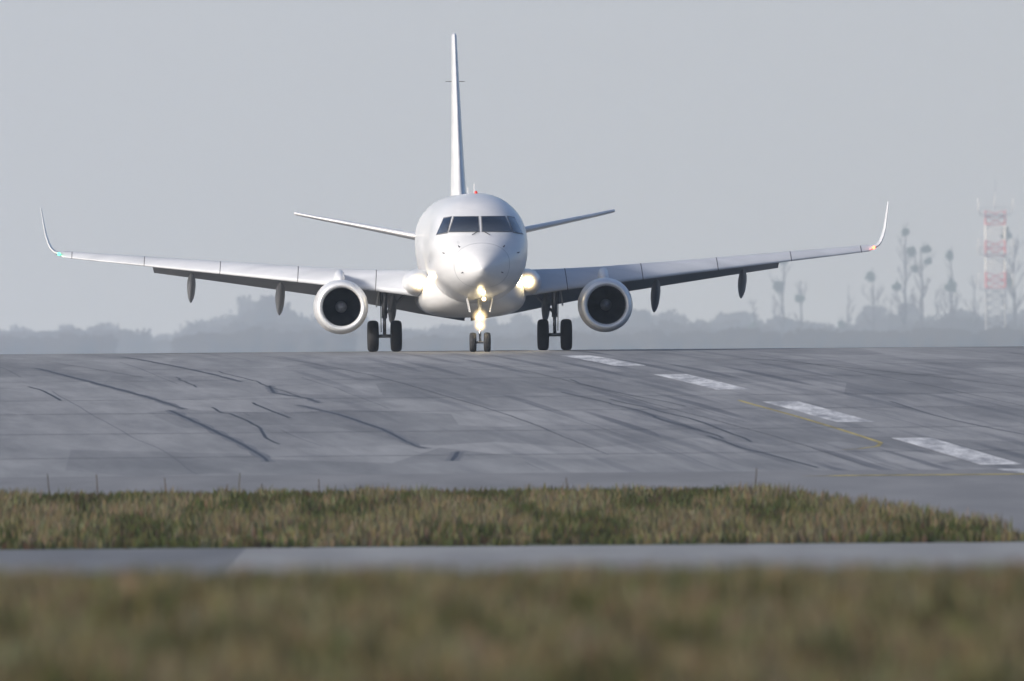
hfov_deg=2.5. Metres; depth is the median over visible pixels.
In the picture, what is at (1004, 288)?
lattice mast
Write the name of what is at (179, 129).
sky
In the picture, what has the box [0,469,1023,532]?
shoulder pavement
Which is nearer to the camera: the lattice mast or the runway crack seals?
the runway crack seals
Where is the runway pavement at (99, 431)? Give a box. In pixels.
[0,346,1023,476]
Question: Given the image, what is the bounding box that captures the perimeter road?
[0,542,1023,579]
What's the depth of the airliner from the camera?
711.36 m
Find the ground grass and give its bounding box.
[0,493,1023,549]
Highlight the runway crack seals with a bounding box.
[29,352,1023,467]
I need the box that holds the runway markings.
[514,350,1023,472]
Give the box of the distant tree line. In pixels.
[0,221,1023,353]
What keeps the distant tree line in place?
on the ground grass
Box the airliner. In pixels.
[41,33,888,351]
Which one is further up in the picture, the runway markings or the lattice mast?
the lattice mast
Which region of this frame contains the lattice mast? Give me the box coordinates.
[978,194,1013,329]
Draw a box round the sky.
[0,0,1023,337]
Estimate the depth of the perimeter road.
362.52 m

